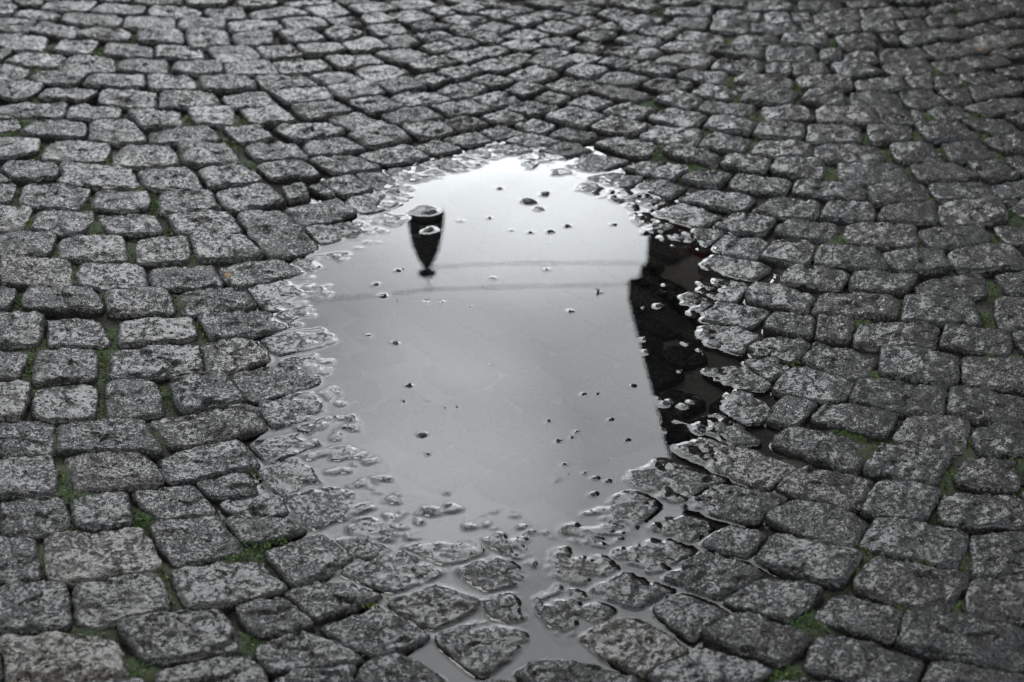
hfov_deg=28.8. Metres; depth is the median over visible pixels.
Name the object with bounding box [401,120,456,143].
cobblestone
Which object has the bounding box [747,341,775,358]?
cobblestone
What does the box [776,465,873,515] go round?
cobblestone
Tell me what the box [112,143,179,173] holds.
cobblestone
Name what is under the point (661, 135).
cobblestone
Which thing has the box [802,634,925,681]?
cobblestone
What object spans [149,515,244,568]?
cobblestone
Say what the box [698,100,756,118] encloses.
cobblestone
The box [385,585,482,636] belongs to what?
cobblestone
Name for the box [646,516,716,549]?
cobblestone
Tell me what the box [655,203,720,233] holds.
cobblestone
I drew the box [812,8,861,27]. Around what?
cobblestone
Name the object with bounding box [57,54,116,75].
cobblestone
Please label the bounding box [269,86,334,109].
cobblestone
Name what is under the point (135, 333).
cobblestone
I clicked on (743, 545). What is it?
cobblestone
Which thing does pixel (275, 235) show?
cobblestone
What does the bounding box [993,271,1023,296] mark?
cobblestone
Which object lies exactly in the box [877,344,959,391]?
cobblestone
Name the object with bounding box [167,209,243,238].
cobblestone
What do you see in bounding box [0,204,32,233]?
cobblestone
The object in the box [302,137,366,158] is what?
cobblestone
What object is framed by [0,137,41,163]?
cobblestone
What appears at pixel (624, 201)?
cobblestone
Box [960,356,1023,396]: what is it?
cobblestone
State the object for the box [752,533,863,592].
cobblestone
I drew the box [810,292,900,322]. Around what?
cobblestone
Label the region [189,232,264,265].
cobblestone
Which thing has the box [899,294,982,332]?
cobblestone
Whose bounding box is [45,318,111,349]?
cobblestone
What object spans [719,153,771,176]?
cobblestone
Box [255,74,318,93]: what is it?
cobblestone
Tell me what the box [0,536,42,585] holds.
cobblestone
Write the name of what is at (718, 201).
cobblestone
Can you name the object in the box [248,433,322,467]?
cobblestone
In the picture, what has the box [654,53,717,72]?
cobblestone
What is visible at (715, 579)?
cobblestone
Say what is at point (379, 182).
cobblestone
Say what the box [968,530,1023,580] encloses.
cobblestone
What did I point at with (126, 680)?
cobblestone
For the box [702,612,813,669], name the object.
cobblestone
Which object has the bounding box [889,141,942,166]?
cobblestone
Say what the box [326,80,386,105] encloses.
cobblestone
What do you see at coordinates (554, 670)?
cobblestone
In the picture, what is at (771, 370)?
cobblestone
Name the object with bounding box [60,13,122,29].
cobblestone
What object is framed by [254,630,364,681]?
cobblestone
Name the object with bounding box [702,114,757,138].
cobblestone
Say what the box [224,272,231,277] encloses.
fallen leaf
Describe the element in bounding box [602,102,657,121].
cobblestone
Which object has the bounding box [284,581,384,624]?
cobblestone
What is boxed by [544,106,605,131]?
cobblestone
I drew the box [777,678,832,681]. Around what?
cobblestone
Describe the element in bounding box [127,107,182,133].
cobblestone
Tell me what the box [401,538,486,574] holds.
cobblestone
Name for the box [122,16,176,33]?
cobblestone
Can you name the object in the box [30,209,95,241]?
cobblestone
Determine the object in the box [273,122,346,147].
cobblestone
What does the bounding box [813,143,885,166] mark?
cobblestone
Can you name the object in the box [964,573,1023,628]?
cobblestone
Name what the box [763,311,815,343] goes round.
cobblestone
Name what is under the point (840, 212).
cobblestone
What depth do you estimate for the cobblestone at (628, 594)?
2.40 m
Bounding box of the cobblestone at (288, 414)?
[258,392,327,433]
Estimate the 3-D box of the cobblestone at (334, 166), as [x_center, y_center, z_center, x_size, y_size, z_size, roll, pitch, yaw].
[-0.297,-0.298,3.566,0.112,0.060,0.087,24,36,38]
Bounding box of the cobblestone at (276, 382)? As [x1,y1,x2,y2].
[232,363,321,405]
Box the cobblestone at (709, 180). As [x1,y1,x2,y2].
[679,170,732,190]
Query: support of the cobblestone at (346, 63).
on the paving bed
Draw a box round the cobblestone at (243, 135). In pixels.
[222,124,273,146]
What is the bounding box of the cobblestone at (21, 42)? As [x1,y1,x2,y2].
[0,33,49,54]
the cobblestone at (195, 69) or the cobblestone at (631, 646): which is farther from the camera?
the cobblestone at (195, 69)
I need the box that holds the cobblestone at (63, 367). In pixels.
[31,348,100,387]
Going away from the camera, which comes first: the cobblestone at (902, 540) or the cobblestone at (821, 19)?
the cobblestone at (902, 540)
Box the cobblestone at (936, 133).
[915,119,979,147]
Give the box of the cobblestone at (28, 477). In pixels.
[0,454,58,501]
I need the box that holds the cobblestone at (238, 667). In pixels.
[154,652,268,681]
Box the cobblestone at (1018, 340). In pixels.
[1011,331,1023,357]
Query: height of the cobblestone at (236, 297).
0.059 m
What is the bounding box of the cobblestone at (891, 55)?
[878,47,931,69]
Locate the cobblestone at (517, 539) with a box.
[459,509,561,570]
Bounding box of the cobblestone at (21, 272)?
[0,253,73,291]
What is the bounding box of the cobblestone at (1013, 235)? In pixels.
[992,225,1023,254]
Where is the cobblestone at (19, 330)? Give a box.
[0,311,46,351]
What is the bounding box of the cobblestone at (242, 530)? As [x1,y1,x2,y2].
[223,516,307,547]
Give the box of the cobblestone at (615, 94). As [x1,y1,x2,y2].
[591,85,652,104]
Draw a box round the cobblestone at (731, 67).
[710,58,765,76]
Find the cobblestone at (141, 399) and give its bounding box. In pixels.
[103,379,165,422]
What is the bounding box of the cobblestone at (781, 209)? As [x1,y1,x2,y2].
[751,196,819,223]
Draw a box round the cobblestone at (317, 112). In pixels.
[291,99,352,122]
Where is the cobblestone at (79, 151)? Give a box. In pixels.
[41,140,111,165]
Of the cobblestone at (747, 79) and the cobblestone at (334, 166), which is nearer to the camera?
the cobblestone at (334, 166)
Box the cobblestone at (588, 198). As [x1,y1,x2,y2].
[569,183,614,213]
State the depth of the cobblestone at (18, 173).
3.47 m
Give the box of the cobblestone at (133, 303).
[104,286,175,321]
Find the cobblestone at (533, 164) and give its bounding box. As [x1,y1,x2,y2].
[508,152,568,176]
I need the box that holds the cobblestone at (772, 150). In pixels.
[749,140,812,160]
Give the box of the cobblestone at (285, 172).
[256,159,320,184]
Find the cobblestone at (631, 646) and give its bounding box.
[579,618,688,678]
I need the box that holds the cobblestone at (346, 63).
[324,54,384,72]
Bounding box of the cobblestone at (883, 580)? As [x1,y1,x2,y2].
[851,555,971,612]
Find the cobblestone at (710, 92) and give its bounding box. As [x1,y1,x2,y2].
[690,83,739,102]
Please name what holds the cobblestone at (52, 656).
on the paving bed
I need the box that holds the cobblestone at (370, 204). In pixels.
[344,193,399,218]
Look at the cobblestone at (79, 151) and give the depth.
3.56 m
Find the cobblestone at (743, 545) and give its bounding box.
[700,525,766,562]
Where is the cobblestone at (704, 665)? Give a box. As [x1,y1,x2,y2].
[646,648,772,681]
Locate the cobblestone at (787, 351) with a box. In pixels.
[746,336,810,367]
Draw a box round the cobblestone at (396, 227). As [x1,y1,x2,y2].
[359,213,419,239]
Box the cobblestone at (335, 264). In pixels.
[293,252,356,276]
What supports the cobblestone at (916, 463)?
on the paving bed
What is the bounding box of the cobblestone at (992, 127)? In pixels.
[961,118,1019,136]
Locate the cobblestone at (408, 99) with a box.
[390,91,452,108]
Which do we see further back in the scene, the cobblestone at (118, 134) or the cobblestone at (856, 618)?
the cobblestone at (118, 134)
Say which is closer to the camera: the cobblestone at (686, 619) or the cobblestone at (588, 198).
the cobblestone at (686, 619)
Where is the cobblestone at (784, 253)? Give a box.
[760,238,815,268]
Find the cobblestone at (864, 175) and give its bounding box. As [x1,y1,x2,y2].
[836,161,910,188]
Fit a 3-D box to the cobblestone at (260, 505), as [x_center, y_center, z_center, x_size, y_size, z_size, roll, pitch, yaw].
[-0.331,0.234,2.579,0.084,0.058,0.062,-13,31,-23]
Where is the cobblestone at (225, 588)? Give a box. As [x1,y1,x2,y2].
[168,561,289,614]
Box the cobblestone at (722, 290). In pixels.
[695,277,748,304]
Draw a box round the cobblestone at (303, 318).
[275,306,328,331]
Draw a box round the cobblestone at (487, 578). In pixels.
[453,557,539,598]
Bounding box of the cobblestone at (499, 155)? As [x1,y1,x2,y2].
[461,144,533,167]
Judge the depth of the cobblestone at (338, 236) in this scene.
3.31 m
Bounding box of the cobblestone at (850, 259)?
[813,244,887,275]
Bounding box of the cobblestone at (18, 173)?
[1,159,59,186]
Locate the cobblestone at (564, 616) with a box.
[529,584,615,647]
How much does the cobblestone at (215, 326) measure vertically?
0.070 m
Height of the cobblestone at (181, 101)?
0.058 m
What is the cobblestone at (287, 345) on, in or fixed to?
on the paving bed
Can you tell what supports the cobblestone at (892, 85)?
on the paving bed
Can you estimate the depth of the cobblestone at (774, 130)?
3.65 m
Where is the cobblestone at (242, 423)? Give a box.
[150,403,268,453]
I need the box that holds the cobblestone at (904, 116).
[875,106,924,129]
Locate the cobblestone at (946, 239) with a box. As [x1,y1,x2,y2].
[918,223,990,256]
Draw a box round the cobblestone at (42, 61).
[3,52,67,70]
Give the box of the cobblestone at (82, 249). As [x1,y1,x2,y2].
[56,235,128,264]
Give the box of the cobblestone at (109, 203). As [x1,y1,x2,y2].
[91,190,150,215]
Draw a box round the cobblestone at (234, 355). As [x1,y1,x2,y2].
[201,337,271,374]
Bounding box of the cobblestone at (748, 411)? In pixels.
[709,390,771,430]
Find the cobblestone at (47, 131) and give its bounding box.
[20,119,88,142]
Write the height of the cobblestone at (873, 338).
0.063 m
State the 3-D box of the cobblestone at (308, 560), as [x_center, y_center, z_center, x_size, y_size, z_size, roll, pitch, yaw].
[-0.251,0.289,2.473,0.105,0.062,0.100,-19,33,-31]
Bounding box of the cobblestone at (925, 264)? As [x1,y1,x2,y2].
[881,247,950,281]
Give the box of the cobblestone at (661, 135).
[638,125,702,147]
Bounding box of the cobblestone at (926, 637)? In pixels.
[895,609,1023,673]
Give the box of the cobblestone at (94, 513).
[69,491,133,532]
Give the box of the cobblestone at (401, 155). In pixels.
[359,144,430,169]
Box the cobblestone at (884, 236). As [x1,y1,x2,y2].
[843,222,918,252]
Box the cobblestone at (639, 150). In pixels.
[593,136,657,161]
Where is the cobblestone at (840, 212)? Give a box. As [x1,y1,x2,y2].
[819,200,875,225]
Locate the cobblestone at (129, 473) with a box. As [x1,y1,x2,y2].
[63,451,164,496]
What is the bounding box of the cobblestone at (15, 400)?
[0,379,31,422]
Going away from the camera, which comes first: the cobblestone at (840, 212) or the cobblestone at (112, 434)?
the cobblestone at (112, 434)
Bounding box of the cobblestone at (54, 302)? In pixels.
[21,284,104,319]
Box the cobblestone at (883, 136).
[865,123,912,148]
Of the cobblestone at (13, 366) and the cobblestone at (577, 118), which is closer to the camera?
the cobblestone at (13, 366)
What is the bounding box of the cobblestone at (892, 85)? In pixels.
[853,76,906,93]
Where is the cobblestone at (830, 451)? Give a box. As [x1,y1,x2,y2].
[770,426,869,476]
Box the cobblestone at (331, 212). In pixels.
[283,199,357,227]
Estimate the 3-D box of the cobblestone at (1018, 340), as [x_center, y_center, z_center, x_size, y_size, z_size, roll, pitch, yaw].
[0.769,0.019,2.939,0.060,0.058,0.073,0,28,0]
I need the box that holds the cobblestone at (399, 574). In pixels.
[340,551,446,598]
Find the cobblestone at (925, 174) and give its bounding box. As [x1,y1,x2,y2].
[909,162,978,187]
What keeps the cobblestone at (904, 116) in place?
on the paving bed
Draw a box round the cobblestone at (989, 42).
[959,33,1022,55]
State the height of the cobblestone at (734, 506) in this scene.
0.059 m
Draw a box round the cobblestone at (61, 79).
[30,70,87,88]
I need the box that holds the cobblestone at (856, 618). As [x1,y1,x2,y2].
[813,595,904,648]
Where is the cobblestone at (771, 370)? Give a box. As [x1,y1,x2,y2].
[743,357,790,385]
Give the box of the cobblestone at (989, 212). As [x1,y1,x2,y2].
[937,195,1007,229]
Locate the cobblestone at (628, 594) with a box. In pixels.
[586,572,673,616]
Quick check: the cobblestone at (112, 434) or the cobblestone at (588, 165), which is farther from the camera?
the cobblestone at (588, 165)
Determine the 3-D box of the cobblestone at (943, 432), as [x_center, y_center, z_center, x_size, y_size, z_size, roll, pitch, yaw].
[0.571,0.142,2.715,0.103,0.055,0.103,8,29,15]
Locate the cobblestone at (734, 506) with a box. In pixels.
[683,484,787,528]
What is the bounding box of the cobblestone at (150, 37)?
[136,27,185,48]
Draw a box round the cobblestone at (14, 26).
[0,18,37,35]
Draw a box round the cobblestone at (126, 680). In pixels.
[83,678,145,681]
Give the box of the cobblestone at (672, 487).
[616,460,726,511]
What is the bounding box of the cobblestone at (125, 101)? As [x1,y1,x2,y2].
[97,88,158,113]
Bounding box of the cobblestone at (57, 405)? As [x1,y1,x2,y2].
[31,384,99,425]
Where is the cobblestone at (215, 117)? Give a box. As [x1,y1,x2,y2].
[188,105,236,129]
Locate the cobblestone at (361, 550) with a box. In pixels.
[329,535,390,563]
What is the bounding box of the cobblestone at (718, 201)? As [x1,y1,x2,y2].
[677,190,756,214]
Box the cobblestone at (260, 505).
[219,493,291,518]
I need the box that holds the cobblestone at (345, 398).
[317,380,380,413]
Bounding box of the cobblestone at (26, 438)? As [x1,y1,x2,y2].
[0,421,55,458]
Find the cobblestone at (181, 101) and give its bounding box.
[159,90,220,114]
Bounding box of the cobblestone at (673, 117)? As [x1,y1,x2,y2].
[647,108,707,128]
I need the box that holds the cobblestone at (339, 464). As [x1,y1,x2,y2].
[300,446,389,482]
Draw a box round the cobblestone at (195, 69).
[171,60,224,79]
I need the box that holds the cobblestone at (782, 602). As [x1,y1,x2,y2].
[722,578,822,624]
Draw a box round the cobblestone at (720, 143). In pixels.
[698,132,752,155]
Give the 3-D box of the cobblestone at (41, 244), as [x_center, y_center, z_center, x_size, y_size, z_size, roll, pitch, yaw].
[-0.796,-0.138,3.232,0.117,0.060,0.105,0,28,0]
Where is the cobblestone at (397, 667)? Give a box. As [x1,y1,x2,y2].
[355,653,445,681]
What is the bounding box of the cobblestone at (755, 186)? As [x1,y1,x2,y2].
[728,173,792,198]
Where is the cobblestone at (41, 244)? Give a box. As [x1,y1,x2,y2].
[0,230,57,257]
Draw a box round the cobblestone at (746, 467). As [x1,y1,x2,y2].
[674,438,796,491]
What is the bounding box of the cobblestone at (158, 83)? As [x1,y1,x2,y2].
[147,73,197,95]
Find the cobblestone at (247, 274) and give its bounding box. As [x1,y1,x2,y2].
[217,260,305,287]
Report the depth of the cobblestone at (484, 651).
2.31 m
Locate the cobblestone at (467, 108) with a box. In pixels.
[430,99,491,118]
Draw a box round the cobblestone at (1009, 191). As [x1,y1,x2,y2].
[989,179,1023,201]
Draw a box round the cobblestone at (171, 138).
[147,125,221,149]
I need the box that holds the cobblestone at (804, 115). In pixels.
[760,104,814,126]
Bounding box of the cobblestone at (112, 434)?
[56,416,164,463]
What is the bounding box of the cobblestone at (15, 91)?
[0,79,44,104]
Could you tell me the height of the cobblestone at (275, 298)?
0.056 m
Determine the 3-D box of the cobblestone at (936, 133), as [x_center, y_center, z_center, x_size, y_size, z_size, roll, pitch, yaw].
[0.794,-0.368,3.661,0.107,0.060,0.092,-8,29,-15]
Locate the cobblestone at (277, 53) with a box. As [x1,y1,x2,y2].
[255,44,304,63]
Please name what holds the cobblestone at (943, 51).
on the paving bed
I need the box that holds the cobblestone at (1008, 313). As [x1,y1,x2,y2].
[992,296,1023,334]
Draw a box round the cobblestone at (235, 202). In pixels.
[216,183,285,218]
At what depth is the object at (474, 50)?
3.36 m
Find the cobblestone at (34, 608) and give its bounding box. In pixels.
[0,580,72,635]
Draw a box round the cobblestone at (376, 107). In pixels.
[347,95,405,119]
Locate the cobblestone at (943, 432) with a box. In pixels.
[891,415,971,457]
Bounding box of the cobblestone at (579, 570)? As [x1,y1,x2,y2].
[524,546,621,592]
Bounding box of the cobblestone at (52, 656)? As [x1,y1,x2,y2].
[0,631,130,681]
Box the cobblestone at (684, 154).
[662,143,721,169]
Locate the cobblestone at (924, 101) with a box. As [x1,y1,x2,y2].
[899,89,948,112]
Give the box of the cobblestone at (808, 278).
[779,264,849,294]
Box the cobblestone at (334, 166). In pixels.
[308,155,382,177]
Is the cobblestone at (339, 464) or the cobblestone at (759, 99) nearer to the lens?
the cobblestone at (339, 464)
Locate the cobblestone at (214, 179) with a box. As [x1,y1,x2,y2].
[198,164,262,193]
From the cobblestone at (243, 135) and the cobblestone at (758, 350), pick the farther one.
the cobblestone at (243, 135)
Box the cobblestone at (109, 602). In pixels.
[72,572,171,629]
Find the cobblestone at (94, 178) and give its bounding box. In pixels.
[56,160,140,194]
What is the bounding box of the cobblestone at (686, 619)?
[651,594,727,644]
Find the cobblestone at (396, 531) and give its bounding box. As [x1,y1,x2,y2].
[347,510,424,550]
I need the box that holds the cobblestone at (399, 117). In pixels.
[381,107,446,127]
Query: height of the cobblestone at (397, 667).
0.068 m
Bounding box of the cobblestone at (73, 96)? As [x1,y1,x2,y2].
[38,87,97,105]
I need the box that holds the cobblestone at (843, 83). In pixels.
[795,74,852,95]
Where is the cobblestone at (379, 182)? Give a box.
[355,171,404,192]
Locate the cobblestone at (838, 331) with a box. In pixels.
[814,314,854,347]
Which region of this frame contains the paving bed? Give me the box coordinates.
[0,0,1023,681]
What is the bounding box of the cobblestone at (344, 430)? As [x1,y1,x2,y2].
[295,414,371,449]
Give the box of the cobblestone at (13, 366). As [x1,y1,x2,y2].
[0,351,29,381]
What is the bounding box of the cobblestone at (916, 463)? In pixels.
[862,443,952,486]
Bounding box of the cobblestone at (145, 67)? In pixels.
[117,58,169,78]
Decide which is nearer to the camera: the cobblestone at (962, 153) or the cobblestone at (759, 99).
the cobblestone at (962, 153)
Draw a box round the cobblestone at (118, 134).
[87,119,147,149]
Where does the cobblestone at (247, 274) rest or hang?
on the paving bed
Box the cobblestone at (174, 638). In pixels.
[116,609,241,667]
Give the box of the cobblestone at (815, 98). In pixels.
[800,87,845,109]
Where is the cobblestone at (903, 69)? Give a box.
[882,60,932,80]
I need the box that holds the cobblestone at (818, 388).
[771,365,853,407]
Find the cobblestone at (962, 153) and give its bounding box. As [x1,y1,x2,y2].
[940,140,995,167]
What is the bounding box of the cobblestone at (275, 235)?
[236,210,319,262]
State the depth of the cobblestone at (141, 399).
2.78 m
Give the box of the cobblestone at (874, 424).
[809,402,897,441]
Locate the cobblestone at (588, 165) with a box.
[565,154,629,177]
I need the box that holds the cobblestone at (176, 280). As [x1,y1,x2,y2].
[148,265,223,294]
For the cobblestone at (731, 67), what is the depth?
3.95 m
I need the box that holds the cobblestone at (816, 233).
[773,219,838,244]
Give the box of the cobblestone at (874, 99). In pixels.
[849,91,902,109]
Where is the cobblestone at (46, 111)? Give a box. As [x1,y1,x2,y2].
[0,101,69,120]
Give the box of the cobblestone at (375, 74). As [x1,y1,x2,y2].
[355,65,410,83]
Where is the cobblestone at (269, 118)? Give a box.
[239,106,295,130]
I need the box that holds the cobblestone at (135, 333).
[117,317,198,349]
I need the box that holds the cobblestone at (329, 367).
[282,354,360,381]
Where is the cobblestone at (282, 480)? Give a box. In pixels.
[258,458,322,500]
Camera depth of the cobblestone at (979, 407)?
2.75 m
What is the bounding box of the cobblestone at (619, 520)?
[557,490,659,557]
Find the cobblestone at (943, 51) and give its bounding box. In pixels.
[922,42,979,61]
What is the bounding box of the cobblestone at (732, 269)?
[698,255,772,283]
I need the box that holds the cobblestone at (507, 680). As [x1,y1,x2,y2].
[484,679,513,681]
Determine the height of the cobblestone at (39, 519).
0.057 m
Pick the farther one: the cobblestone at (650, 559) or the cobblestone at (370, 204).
the cobblestone at (370, 204)
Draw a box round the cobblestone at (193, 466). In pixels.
[156,439,261,486]
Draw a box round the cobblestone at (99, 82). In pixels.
[82,73,146,91]
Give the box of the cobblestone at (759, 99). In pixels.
[739,89,799,109]
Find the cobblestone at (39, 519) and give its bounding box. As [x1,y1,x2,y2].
[0,496,71,542]
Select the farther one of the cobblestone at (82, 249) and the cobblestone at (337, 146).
the cobblestone at (337, 146)
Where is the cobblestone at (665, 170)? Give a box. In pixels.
[620,161,689,183]
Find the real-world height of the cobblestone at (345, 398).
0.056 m
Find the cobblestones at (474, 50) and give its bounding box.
[0,0,1023,681]
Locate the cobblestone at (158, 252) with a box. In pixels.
[134,236,191,270]
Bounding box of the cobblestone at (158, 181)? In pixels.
[137,166,203,194]
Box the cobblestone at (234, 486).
[196,473,258,503]
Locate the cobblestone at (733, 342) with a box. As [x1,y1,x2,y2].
[678,324,760,360]
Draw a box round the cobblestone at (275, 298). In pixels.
[247,280,317,316]
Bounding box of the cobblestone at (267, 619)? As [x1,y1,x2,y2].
[236,597,315,640]
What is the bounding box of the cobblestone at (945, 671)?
[920,661,1023,681]
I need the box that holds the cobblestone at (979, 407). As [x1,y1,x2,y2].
[946,385,1023,427]
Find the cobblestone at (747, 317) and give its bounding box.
[700,301,770,331]
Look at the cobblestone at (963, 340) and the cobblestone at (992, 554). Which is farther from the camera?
the cobblestone at (963, 340)
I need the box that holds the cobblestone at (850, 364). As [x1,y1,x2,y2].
[801,341,876,380]
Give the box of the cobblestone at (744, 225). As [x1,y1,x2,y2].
[712,212,776,239]
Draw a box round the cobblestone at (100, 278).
[74,263,149,293]
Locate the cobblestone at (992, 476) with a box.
[953,457,1020,495]
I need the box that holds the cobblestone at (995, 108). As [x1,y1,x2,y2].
[963,98,1023,118]
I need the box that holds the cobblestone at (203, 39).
[185,26,231,52]
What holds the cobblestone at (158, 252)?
on the paving bed
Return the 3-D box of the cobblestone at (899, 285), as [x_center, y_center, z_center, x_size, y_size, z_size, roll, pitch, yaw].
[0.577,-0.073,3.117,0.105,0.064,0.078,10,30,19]
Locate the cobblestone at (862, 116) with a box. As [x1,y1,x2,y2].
[814,105,880,131]
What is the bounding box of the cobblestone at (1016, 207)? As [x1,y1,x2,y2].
[1003,198,1023,219]
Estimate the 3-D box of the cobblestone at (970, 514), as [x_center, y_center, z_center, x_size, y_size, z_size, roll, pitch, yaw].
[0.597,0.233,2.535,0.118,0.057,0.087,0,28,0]
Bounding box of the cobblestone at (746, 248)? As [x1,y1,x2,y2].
[710,234,769,261]
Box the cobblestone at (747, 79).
[733,72,794,89]
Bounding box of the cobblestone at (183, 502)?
[130,485,219,520]
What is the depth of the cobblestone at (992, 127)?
3.67 m
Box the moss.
[0,3,1023,681]
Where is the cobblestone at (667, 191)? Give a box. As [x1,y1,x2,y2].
[636,179,687,204]
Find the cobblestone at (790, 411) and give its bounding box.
[765,395,817,430]
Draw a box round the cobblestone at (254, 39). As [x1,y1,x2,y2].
[231,30,273,49]
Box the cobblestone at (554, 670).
[513,658,639,681]
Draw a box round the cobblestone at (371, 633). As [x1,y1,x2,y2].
[319,608,430,659]
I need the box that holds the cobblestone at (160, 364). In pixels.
[108,344,203,384]
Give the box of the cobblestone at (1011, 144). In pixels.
[983,131,1023,156]
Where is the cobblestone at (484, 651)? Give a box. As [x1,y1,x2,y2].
[434,621,530,681]
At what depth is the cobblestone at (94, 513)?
2.52 m
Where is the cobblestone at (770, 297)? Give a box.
[744,281,816,315]
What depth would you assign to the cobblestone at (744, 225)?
3.32 m
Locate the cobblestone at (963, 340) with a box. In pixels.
[938,324,1012,357]
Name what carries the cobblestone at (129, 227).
on the paving bed
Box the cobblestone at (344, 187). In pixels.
[319,174,373,201]
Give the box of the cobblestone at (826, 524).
[764,499,868,547]
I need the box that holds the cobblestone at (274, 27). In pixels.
[227,20,284,37]
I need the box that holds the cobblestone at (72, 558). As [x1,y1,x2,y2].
[43,527,162,592]
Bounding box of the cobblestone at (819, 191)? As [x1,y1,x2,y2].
[791,178,866,203]
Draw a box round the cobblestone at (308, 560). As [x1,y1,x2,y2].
[264,534,354,589]
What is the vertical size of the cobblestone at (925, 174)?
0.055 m
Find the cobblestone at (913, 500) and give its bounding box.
[860,479,941,522]
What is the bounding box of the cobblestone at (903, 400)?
[848,378,948,419]
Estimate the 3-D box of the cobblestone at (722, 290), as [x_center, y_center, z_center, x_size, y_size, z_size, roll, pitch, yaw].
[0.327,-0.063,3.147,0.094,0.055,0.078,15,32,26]
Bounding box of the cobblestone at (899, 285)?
[848,270,918,298]
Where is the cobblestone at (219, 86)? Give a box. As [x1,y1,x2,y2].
[199,74,257,98]
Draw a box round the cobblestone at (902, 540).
[859,517,968,569]
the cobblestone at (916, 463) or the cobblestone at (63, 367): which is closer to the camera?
the cobblestone at (916, 463)
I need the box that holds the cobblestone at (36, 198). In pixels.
[18,183,91,212]
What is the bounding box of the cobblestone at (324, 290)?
[291,275,345,304]
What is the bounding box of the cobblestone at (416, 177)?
[384,165,448,188]
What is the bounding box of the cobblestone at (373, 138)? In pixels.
[346,124,412,151]
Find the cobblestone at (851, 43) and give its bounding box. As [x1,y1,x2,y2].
[834,32,878,54]
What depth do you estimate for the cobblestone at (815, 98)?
3.79 m
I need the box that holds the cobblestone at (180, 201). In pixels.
[157,189,222,217]
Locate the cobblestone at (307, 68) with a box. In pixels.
[272,59,333,77]
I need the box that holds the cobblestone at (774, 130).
[751,120,806,141]
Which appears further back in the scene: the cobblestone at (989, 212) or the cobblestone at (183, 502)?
the cobblestone at (989, 212)
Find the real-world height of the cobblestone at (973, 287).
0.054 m
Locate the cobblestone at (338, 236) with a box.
[305,221,386,250]
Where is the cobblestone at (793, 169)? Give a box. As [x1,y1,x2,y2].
[769,156,825,183]
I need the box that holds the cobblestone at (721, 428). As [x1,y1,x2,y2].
[687,413,761,448]
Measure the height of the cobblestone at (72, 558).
0.056 m
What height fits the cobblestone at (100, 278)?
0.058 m
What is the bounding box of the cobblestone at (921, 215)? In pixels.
[876,200,937,229]
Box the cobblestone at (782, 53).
[764,44,818,63]
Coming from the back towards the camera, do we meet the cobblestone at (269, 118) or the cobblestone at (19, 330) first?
the cobblestone at (269, 118)
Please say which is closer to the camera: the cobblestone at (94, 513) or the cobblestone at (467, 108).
the cobblestone at (94, 513)
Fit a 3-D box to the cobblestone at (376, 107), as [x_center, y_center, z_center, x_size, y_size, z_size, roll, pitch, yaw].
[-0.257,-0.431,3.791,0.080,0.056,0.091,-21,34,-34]
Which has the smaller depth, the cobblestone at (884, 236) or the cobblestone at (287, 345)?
the cobblestone at (287, 345)
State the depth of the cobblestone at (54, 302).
3.03 m
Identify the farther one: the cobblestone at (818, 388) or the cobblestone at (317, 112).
the cobblestone at (317, 112)
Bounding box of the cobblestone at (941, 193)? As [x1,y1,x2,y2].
[927,182,993,204]
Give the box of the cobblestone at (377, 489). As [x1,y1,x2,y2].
[336,476,403,502]
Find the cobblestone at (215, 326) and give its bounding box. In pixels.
[197,311,293,341]
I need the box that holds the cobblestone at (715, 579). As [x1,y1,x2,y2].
[662,551,763,604]
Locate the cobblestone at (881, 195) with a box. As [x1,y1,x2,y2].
[867,181,929,211]
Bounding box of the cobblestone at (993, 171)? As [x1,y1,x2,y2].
[966,159,1020,184]
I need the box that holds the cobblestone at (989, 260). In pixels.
[947,243,1023,278]
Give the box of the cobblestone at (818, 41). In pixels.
[779,32,828,52]
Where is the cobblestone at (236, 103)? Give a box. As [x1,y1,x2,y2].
[221,91,278,113]
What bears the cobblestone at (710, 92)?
on the paving bed
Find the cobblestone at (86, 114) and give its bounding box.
[65,104,123,126]
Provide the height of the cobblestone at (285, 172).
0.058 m
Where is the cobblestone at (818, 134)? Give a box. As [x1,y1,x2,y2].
[805,124,862,145]
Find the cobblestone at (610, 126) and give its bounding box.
[590,115,652,139]
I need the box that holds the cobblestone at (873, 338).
[851,322,940,353]
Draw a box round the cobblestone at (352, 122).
[328,112,387,134]
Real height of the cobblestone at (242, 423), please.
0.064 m
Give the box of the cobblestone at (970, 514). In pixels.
[936,492,1023,535]
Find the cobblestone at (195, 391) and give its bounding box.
[169,370,245,416]
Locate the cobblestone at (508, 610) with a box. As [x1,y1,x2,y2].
[482,593,533,628]
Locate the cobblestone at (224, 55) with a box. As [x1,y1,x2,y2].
[208,45,260,65]
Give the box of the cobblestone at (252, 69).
[223,59,278,80]
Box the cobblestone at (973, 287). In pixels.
[914,274,987,302]
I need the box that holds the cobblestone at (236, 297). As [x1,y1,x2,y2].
[179,284,256,321]
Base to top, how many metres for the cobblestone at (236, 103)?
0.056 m
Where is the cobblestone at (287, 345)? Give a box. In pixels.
[259,327,341,359]
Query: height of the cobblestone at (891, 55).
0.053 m
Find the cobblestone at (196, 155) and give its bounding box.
[177,140,241,170]
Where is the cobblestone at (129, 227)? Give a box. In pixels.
[97,214,163,240]
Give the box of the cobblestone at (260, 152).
[244,141,309,163]
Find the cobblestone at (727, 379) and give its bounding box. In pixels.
[702,366,772,396]
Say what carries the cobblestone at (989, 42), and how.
on the paving bed
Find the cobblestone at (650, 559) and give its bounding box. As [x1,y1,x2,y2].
[607,537,693,580]

